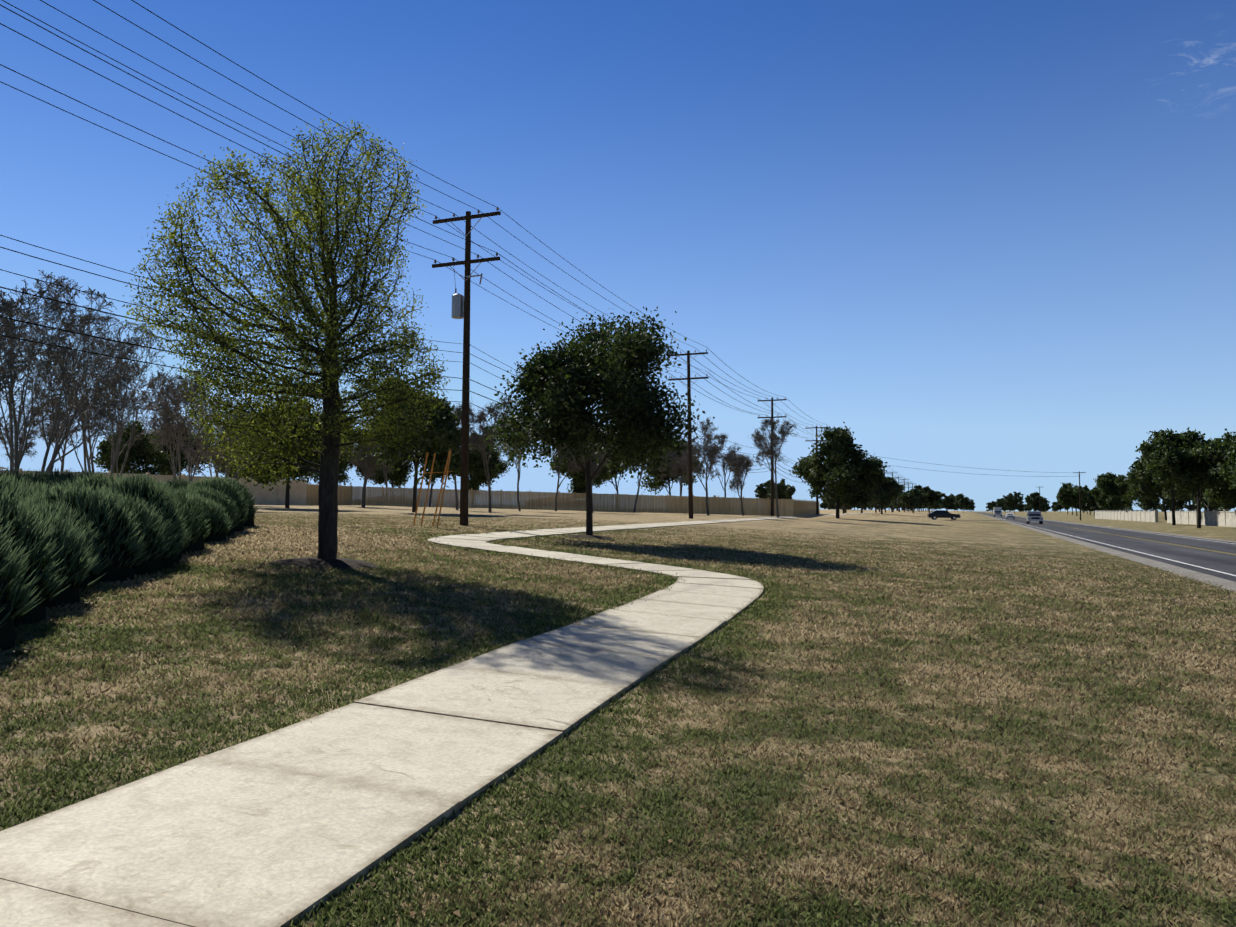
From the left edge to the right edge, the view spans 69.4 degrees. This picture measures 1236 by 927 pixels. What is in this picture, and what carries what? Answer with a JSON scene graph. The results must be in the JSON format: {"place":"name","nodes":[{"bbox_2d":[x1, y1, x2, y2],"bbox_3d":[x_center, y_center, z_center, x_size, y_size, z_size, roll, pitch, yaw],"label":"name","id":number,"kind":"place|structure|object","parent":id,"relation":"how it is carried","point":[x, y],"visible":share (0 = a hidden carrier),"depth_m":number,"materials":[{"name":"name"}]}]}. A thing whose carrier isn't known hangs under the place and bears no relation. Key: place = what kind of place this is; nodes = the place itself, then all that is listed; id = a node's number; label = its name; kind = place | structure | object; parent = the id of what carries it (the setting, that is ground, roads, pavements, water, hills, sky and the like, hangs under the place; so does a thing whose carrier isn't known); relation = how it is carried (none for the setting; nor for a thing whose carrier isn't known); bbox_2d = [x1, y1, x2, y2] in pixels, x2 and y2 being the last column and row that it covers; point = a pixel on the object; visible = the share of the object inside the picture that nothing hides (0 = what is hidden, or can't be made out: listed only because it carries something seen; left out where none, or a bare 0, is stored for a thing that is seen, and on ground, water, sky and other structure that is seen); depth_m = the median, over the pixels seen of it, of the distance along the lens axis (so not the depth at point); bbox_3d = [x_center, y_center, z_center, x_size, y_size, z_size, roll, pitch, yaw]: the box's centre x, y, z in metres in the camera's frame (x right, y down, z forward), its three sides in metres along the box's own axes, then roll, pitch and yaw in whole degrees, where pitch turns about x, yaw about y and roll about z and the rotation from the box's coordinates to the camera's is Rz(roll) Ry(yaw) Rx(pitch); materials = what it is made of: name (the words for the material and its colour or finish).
{"place":"outdoors","nodes":[
{"label":"outdoors","id":0,"kind":"place"},
{"bbox_2d":[0,513,869,926],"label":"sidewalk","id":1,"kind":"structure","parent":0,"point":[280,827],"depth_m":4.61,"materials":[{"name":"concrete"}]},
{"bbox_2d":[0,504,1235,926],"bbox_3d":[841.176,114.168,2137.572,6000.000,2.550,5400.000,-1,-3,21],"label":"ground","id":2,"kind":"structure","parent":0,"point":[910,526],"depth_m":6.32,"materials":[{"name":"brown plant"}]},
{"bbox_2d":[0,290,33,403],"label":"crape myrtle tree","id":3,"kind":"object","parent":2,"relation":"on","point":[5,304],"visible":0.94,"depth_m":20.19,"materials":[{"name":"brown plant"}]},
{"bbox_2d":[0,405,46,466],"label":"bare tree","id":4,"kind":"object","parent":2,"relation":"on","point":[31,442],"visible":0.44,"depth_m":79.95,"materials":[{"name":"brown plant"}]},
{"bbox_2d":[35,396,99,471],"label":"bare tree","id":5,"kind":"object","parent":2,"relation":"on","point":[48,434],"visible":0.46,"depth_m":69.52,"materials":[{"name":"brown plant"}]},
{"bbox_2d":[0,270,143,475],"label":"crape myrtle tree","id":6,"kind":"object","parent":2,"relation":"on","point":[15,458],"visible":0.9,"depth_m":23.54,"materials":[{"name":"brown plant"}]},
{"bbox_2d":[34,314,189,476],"bbox_3d":[-16.603,-1.406,28.573,4.090,6.625,4.725,-1,-3,21],"label":"crape myrtle tree","id":7,"kind":"object","parent":2,"relation":"on","point":[115,453],"visible":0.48,"depth_m":28.71,"materials":[{"name":"brown plant"}]},
{"bbox_2d":[0,466,260,650],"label":"rosemary hedge","id":8,"kind":"object","parent":2,"relation":"on","point":[64,538],"visible":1,"depth_m":12.43,"materials":[{"name":"green plant"}]},
{"bbox_2d":[90,418,177,474],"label":"oak tree","id":9,"kind":"object","parent":2,"relation":"on","point":[141,452],"visible":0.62,"depth_m":90.34,"materials":[{"name":"green plant"}]},
{"bbox_2d":[0,468,306,504],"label":"cream boundary wall","id":10,"kind":"structure","parent":2,"relation":"on","point":[297,494],"depth_m":70.75,"materials":[{"name":"beige concrete"}]},
{"bbox_2d":[146,422,214,475],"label":"oak tree","id":11,"kind":"object","parent":2,"relation":"on","point":[185,461],"visible":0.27,"depth_m":97.49,"materials":[{"name":"green plant"}]},
{"bbox_2d":[136,370,234,482],"bbox_3d":[-19.813,-0.948,41.094,4.265,6.586,4.645,2,-4,-32],"label":"bare tree","id":12,"kind":"object","parent":2,"relation":"on","point":[184,427],"visible":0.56,"depth_m":40.34,"materials":[{"name":"brown plant"}]},
{"bbox_2d":[177,411,258,479],"bbox_3d":[-21.200,-0.231,47.680,3.943,5.613,4.164,-1,-3,21],"label":"bare tree","id":13,"kind":"object","parent":2,"relation":"on","point":[218,461],"visible":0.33,"depth_m":47.68,"materials":[{"name":"brown plant"}]},
{"bbox_2d":[211,404,255,483],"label":"bare tree","id":14,"kind":"object","parent":2,"relation":"on","point":[222,469],"visible":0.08,"depth_m":65.17,"materials":[{"name":"brown plant"}]},
{"bbox_2d":[211,416,283,479],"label":"oak tree","id":15,"kind":"object","parent":2,"relation":"on","point":[230,475],"depth_m":94.06,"materials":[{"name":"green plant"}]},
{"bbox_2d":[122,113,449,558],"bbox_3d":[-6.134,-2.075,16.587,5.430,8.094,5.454,2,-3,-28],"label":"cedar elm tree","id":16,"kind":"object","parent":2,"relation":"on","point":[331,364],"visible":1,"depth_m":15.84,"materials":[{"name":"green plant"}]},
{"bbox_2d":[230,398,345,507],"bbox_3d":[-21.262,-0.720,57.620,6.494,7.400,6.941,-1,-3,21],"label":"oak tree","id":17,"kind":"object","parent":2,"relation":"on","point":[303,472],"visible":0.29,"depth_m":57.25,"materials":[{"name":"green plant"}]},
{"bbox_2d":[266,557,378,569],"bbox_3d":[-5.386,1.831,16.470,2.039,0.191,2.015,-1,-3,21],"label":"mulch bed","id":18,"kind":"object","parent":2,"relation":"on","point":[324,564],"visible":0.75,"depth_m":15.99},
{"bbox_2d":[290,410,361,485],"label":"oak tree","id":19,"kind":"object","parent":2,"relation":"on","point":[343,468],"visible":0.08,"depth_m":97.72,"materials":[{"name":"green plant"}]},
{"bbox_2d":[341,429,387,507],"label":"tree","id":20,"kind":"object","parent":2,"relation":"on","point":[373,464],"visible":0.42,"depth_m":69.72,"materials":[{"name":"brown plant"}]},
{"bbox_2d":[351,441,422,487],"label":"oak tree","id":21,"kind":"object","parent":2,"relation":"on","point":[397,478],"visible":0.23,"depth_m":103.42,"materials":[{"name":"green plant"}]},
{"bbox_2d":[369,442,407,486],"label":"bare tree","id":22,"kind":"object","parent":2,"relation":"on","point":[385,471],"visible":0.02,"depth_m":89.90,"materials":[{"name":"brown plant"}]},
{"bbox_2d":[357,372,470,511],"bbox_3d":[-12.313,-1.331,56.005,6.964,8.981,7.444,-1,-3,21],"label":"oak tree","id":23,"kind":"object","parent":2,"relation":"on","point":[447,437],"visible":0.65,"depth_m":54.56,"materials":[{"name":"green plant"}]},
{"bbox_2d":[429,478,433,506],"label":"bare tree","id":24,"kind":"object","parent":2,"relation":"on","point":[432,483],"depth_m":85.60,"materials":[{"name":"brown plant"}]},
{"bbox_2d":[413,449,452,527],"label":"wooden stakes","id":25,"kind":"object","parent":2,"relation":"on","point":[448,457],"visible":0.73,"depth_m":31.91,"materials":[{"name":"orange wood"}]},
{"bbox_2d":[445,426,469,509],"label":"bare tree","id":26,"kind":"object","parent":2,"relation":"on","point":[456,497],"visible":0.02,"depth_m":69.57,"materials":[{"name":"brown plant"}]},
{"bbox_2d":[432,207,500,525],"bbox_3d":[-5.865,-3.583,34.645,3.011,12.560,0.477,-1,-3,21],"label":"utility pole","id":27,"kind":"object","parent":2,"relation":"on","point":[460,306],"visible":0.98,"depth_m":34.58,"materials":[{"name":"brown wood"}]},
{"bbox_2d":[0,0,913,487],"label":"power lines","id":28,"kind":"object","parent":27,"relation":"attached to","point":[330,222],"visible":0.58,"depth_m":23.00,"materials":[{"name":"black metal"}]},
{"bbox_2d":[453,394,512,512],"bbox_3d":[-9.197,-0.701,60.741,5.385,8.309,3.731,-1,-3,21],"label":"bare tree","id":29,"kind":"object","parent":2,"relation":"on","point":[480,417],"visible":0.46,"depth_m":60.83,"materials":[{"name":"brown plant"}]},
{"bbox_2d":[458,432,510,493],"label":"oak tree","id":30,"kind":"object","parent":2,"relation":"on","point":[477,476],"visible":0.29,"depth_m":102.00,"materials":[{"name":"green plant"}]},
{"bbox_2d":[497,411,532,510],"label":"bare tree","id":31,"kind":"object","parent":2,"relation":"on","point":[518,472],"visible":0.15,"depth_m":73.74,"materials":[{"name":"brown plant"}]},
{"bbox_2d":[536,442,584,510],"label":"bare tree","id":32,"kind":"object","parent":2,"relation":"on","point":[568,465],"visible":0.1,"depth_m":79.57,"materials":[{"name":"brown plant"}]},
{"bbox_2d":[306,483,819,516],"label":"wooden privacy fence","id":33,"kind":"object","parent":2,"relation":"on","point":[348,495],"visible":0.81,"depth_m":89.17,"materials":[{"name":"brown wood"}]},
{"bbox_2d":[544,440,614,492],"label":"oak tree","id":34,"kind":"object","parent":2,"relation":"on","point":[578,481],"visible":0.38,"depth_m":91.16,"materials":[{"name":"green plant"}]},
{"bbox_2d":[566,534,611,539],"bbox_3d":[-0.980,2.524,30.616,1.757,0.166,1.858,1,-3,-17],"label":"mulch bed","id":35,"kind":"object","parent":2,"relation":"on","point":[589,536],"visible":0.85,"depth_m":30.21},
{"bbox_2d":[568,441,611,512],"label":"bare tree","id":36,"kind":"object","parent":2,"relation":"on","point":[593,467],"visible":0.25,"depth_m":76.04,"materials":[{"name":"brown plant"}]},
{"bbox_2d":[479,306,714,534],"bbox_3d":[-0.878,-1.620,30.315,7.448,8.499,7.166,1,-3,-24],"label":"live oak tree","id":37,"kind":"object","parent":2,"relation":"on","point":[613,381],"visible":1,"depth_m":29.10,"materials":[{"name":"green plant"}]},
{"bbox_2d":[594,431,647,508],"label":"oak tree","id":38,"kind":"object","parent":2,"relation":"on","point":[615,472],"visible":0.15,"depth_m":102.51,"materials":[{"name":"green plant"}]},
{"bbox_2d":[633,445,653,512],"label":"bare tree","id":39,"kind":"object","parent":2,"relation":"on","point":[636,499],"depth_m":85.93,"materials":[{"name":"brown plant"}]},
{"bbox_2d":[636,435,704,495],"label":"oak tree","id":40,"kind":"object","parent":2,"relation":"on","point":[657,483],"visible":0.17,"depth_m":104.53,"materials":[{"name":"green plant"}]},
{"bbox_2d":[656,435,698,495],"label":"bare tree","id":41,"kind":"object","parent":2,"relation":"on","point":[675,467],"visible":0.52,"depth_m":95.94,"materials":[{"name":"brown plant"}]},
{"bbox_2d":[668,350,708,518],"bbox_3d":[5.089,-1.942,63.945,3.016,12.345,0.502,-1,-3,21],"label":"utility pole","id":42,"kind":"object","parent":2,"relation":"on","point":[690,478],"visible":0.81,"depth_m":63.80,"materials":[{"name":"brown wood"}]},
{"bbox_2d":[676,417,723,514],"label":"bare tree","id":43,"kind":"object","parent":2,"relation":"on","point":[715,450],"visible":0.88,"depth_m":80.56,"materials":[{"name":"brown plant"}]},
{"bbox_2d":[700,432,741,496],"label":"bare tree","id":44,"kind":"object","parent":2,"relation":"on","point":[721,442],"visible":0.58,"depth_m":92.30,"materials":[{"name":"brown plant"}]},
{"bbox_2d":[724,452,756,515],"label":"bare tree","id":45,"kind":"object","parent":2,"relation":"on","point":[742,460],"visible":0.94,"depth_m":85.85,"materials":[{"name":"brown plant"}]},
{"bbox_2d":[757,397,786,515],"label":"utility pole","id":46,"kind":"object","parent":2,"relation":"on","point":[772,482],"visible":0.79,"depth_m":91.86,"materials":[{"name":"brown wood"}]},
{"bbox_2d":[754,478,790,502],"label":"distant tree","id":47,"kind":"object","parent":2,"relation":"on","point":[761,491],"visible":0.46,"depth_m":345.23,"materials":[{"name":"green plant"}]},
{"bbox_2d":[748,416,800,517],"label":"bare tree","id":48,"kind":"object","parent":2,"relation":"on","point":[759,437],"visible":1,"depth_m":83.31,"materials":[{"name":"brown plant"}]},
{"bbox_2d":[766,482,795,498],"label":"distant tree","id":49,"kind":"object","parent":2,"relation":"on","point":[784,491],"visible":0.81,"depth_m":220.23,"materials":[{"name":"green plant"}]},
{"bbox_2d":[805,426,826,514],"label":"utility pole","id":50,"kind":"object","parent":2,"relation":"on","point":[817,505],"visible":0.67,"depth_m":121.51,"materials":[{"name":"brown wood"}]},
{"bbox_2d":[824,489,840,505],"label":"distant tree","id":51,"kind":"object","parent":2,"relation":"on","point":[831,501],"visible":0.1,"depth_m":230.43,"materials":[{"name":"green plant"}]},
{"bbox_2d":[789,422,886,517],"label":"live oak tree","id":52,"kind":"object","parent":2,"relation":"on","point":[846,472],"visible":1,"depth_m":98.62,"materials":[{"name":"green plant"}]},
{"bbox_2d":[863,476,904,513],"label":"distant tree","id":53,"kind":"object","parent":2,"relation":"on","point":[886,491],"visible":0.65,"depth_m":178.93,"materials":[{"name":"green plant"}]},
{"bbox_2d":[893,497,906,511],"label":"distant tree","id":54,"kind":"object","parent":2,"relation":"on","point":[896,501],"visible":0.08,"depth_m":320.85,"materials":[{"name":"green plant"}]},
{"bbox_2d":[897,489,925,512],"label":"distant tree","id":55,"kind":"object","parent":2,"relation":"on","point":[913,498],"visible":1,"depth_m":264.36,"materials":[{"name":"green plant"}]},
{"bbox_2d":[919,486,945,512],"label":"distant tree","id":56,"kind":"object","parent":2,"relation":"on","point":[932,496],"visible":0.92,"depth_m":318.19,"materials":[{"name":"green plant"}]},
{"bbox_2d":[927,510,960,519],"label":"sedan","id":57,"kind":"object","parent":2,"relation":"on","point":[935,514],"visible":0.98,"depth_m":137.45,"materials":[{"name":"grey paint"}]},
{"bbox_2d":[940,496,953,508],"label":"distant tree","id":58,"kind":"object","parent":2,"relation":"on","point":[947,502],"visible":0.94,"depth_m":516.60,"materials":[{"name":"green plant"}]},
{"bbox_2d":[952,493,973,512],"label":"distant tree","id":59,"kind":"object","parent":2,"relation":"on","point":[961,500],"visible":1,"depth_m":651.53,"materials":[{"name":"green plant"}]},
{"bbox_2d":[986,501,996,510],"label":"distant tree","id":60,"kind":"object","parent":2,"relation":"on","point":[988,504],"visible":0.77,"depth_m":920.40,"materials":[{"name":"green plant"}]},
{"bbox_2d":[972,520,1010,520],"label":"driveway gravel","id":61,"kind":"structure","parent":2,"relation":"on","point":[991,520],"depth_m":133.82,"materials":[{"name":"beige gravel"}]},
{"bbox_2d":[990,498,1008,509],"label":"distant tree","id":62,"kind":"object","parent":2,"relation":"on","point":[1000,502],"visible":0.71,"depth_m":780.96,"materials":[{"name":"green plant"}]},
{"bbox_2d":[1003,492,1023,513],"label":"distant tree","id":63,"kind":"object","parent":2,"relation":"on","point":[1015,499],"visible":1,"depth_m":637.94,"materials":[{"name":"green plant"}]},
{"bbox_2d":[1016,503,1024,511],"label":"horizon tree","id":64,"kind":"object","parent":2,"relation":"on","point":[1020,508],"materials":[{"name":"green plant"}]},
{"bbox_2d":[1025,492,1045,510],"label":"distant tree","id":65,"kind":"object","parent":2,"relation":"on","point":[1033,501],"visible":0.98,"depth_m":521.09,"materials":[{"name":"green plant"}]},
{"bbox_2d":[1029,497,1050,511],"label":"distant tree","id":66,"kind":"object","parent":2,"relation":"on","point":[1045,501],"visible":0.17,"depth_m":609.71,"materials":[{"name":"green plant"}]},
{"bbox_2d":[1052,500,1063,512],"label":"distant tree","id":67,"kind":"object","parent":2,"relation":"on","point":[1057,506],"visible":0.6,"depth_m":818.10,"materials":[{"name":"green plant"}]},
{"bbox_2d":[1059,482,1082,514],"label":"distant tree","id":68,"kind":"object","parent":2,"relation":"on","point":[1065,486],"visible":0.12,"depth_m":419.83,"materials":[{"name":"green plant"}]},
{"bbox_2d":[1057,486,1089,515],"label":"tree","id":69,"kind":"object","parent":2,"relation":"on","point":[1069,497],"visible":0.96,"depth_m":357.31,"materials":[{"name":"green plant"}]},
{"bbox_2d":[1073,471,1085,519],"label":"utility pole","id":70,"kind":"object","parent":2,"relation":"on","point":[1079,472],"visible":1,"depth_m":186.45,"materials":[{"name":"brown wood"}]},
{"bbox_2d":[865,454,1066,476],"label":"power line","id":71,"kind":"object","parent":70,"relation":"attached to","point":[985,474],"visible":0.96,"depth_m":183.43,"materials":[{"name":"black metal"}]},
{"bbox_2d":[1081,485,1100,515],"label":"distant tree","id":72,"kind":"object","parent":2,"relation":"on","point":[1091,502],"visible":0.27,"depth_m":364.27,"materials":[{"name":"green plant"}]},
{"bbox_2d":[1089,472,1132,509],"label":"tree","id":73,"kind":"object","parent":2,"relation":"on","point":[1110,489],"visible":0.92,"depth_m":227.46,"materials":[{"name":"green plant"}]},
{"bbox_2d":[1095,510,1157,521],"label":"fence","id":74,"kind":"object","parent":2,"relation":"on","point":[1142,515],"depth_m":180.19,"materials":[{"name":"white concrete"}]},
{"bbox_2d":[1138,498,1160,510],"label":"distant tree","id":75,"kind":"object","parent":2,"relation":"on","point":[1150,505],"visible":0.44,"depth_m":428.56,"materials":[{"name":"green plant"}]},
{"bbox_2d":[1127,483,1187,519],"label":"tree","id":76,"kind":"object","parent":2,"relation":"on","point":[1180,503],"visible":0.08,"depth_m":185.37,"materials":[{"name":"green plant"}]},
{"bbox_2d":[1119,437,1207,524],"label":"tree","id":77,"kind":"object","parent":2,"relation":"on","point":[1141,472],"visible":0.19,"depth_m":124.67,"materials":[{"name":"green plant"}]},
{"bbox_2d":[1157,500,1178,511],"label":"distant tree","id":78,"kind":"object","parent":2,"relation":"on","point":[1168,505],"visible":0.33,"depth_m":502.50,"materials":[{"name":"green plant"}]},
{"bbox_2d":[1140,483,1220,509],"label":"tree","id":79,"kind":"object","parent":2,"relation":"on","point":[1188,500],"visible":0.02,"depth_m":156.30,"materials":[{"name":"green plant"}]},
{"bbox_2d":[1154,485,1220,510],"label":"tree","id":80,"kind":"object","parent":2,"relation":"on","point":[1204,502],"depth_m":138.34,"materials":[{"name":"green plant"}]},
{"bbox_2d":[1144,427,1235,527],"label":"tree","id":81,"kind":"object","parent":2,"relation":"on","point":[1188,459],"visible":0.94,"depth_m":100.23,"materials":[{"name":"green plant"}]},
{"bbox_2d":[1166,510,1235,526],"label":"fence","id":82,"kind":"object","parent":2,"relation":"on","point":[1226,518],"depth_m":120.52,"materials":[{"name":"white concrete"}]},
{"bbox_2d":[1200,428,1235,506],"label":"tree","id":83,"kind":"object","parent":2,"relation":"on","point":[1225,493],"visible":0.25,"depth_m":104.81,"materials":[{"name":"green plant"}]},
{"bbox_2d":[1209,441,1235,488],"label":"tree","id":84,"kind":"object","parent":2,"relation":"on","point":[1226,471],"visible":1,"depth_m":85.01,"materials":[{"name":"green plant"}]},
{"bbox_2d":[1216,501,1235,510],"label":"distant tree","id":85,"kind":"object","parent":2,"relation":"on","point":[1229,507],"visible":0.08,"depth_m":290.94,"materials":[{"name":"green plant"}]},
{"bbox_2d":[0,0,1235,510],"label":"sky","id":86,"kind":"structure","parent":0,"point":[998,235],"materials":[{"name":"blue"}]},
{"bbox_2d":[975,512,1235,581],"bbox_3d":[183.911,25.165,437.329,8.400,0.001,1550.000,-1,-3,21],"label":"road asphalt","id":87,"kind":"structure","parent":0,"point":[1216,560],"depth_m":51.73,"materials":[{"name":"grey asphalt"}]},
{"bbox_2d":[994,507,1001,516],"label":"box truck","id":88,"kind":"object","parent":87,"relation":"on","point":[997,510],"visible":1,"depth_m":301.55,"materials":[{"name":"grey paint"}]},
{"bbox_2d":[1006,513,1014,518],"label":"white car","id":89,"kind":"object","parent":87,"relation":"on","point":[1010,515],"visible":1,"depth_m":213.97,"materials":[{"name":"white paint"}]},
{"bbox_2d":[1026,511,1042,523],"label":"pickup","id":90,"kind":"object","parent":87,"relation":"on","point":[1034,516],"visible":1,"depth_m":133.01,"materials":[{"name":"grey paint"}]},
{"bbox_2d":[991,514,1231,553],"bbox_3d":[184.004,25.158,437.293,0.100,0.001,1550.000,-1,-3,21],"label":"road centre line","id":91,"kind":"object","parent":87,"relation":"on","point":[1150,540],"visible":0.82,"depth_m":56.66,"materials":[{"name":"yellow paint"}]},
{"bbox_2d":[992,516,1235,575],"bbox_3d":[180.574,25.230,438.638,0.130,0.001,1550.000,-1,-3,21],"label":"road edge line","id":92,"kind":"object","parent":87,"relation":"on","point":[1148,554],"visible":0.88,"depth_m":37.20,"materials":[{"name":"white paint"}]},
{"bbox_2d":[1033,521,1233,554],"bbox_3d":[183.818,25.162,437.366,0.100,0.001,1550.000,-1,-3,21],"label":"road centre line","id":93,"kind":"object","parent":87,"relation":"on","point":[1154,541],"visible":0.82,"depth_m":54.87,"materials":[{"name":"yellow paint"}]},
{"bbox_2d":[978,513,1235,591],"bbox_3d":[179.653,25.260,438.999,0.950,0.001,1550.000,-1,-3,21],"label":"road shoulder","id":94,"kind":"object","parent":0,"point":[1219,581],"depth_m":33.15},
{"bbox_2d":[991,513,1235,542],"bbox_3d":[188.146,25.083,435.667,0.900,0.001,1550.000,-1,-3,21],"label":"road shoulder gravel","id":95,"kind":"structure","parent":0,"point":[1153,532],"depth_m":77.15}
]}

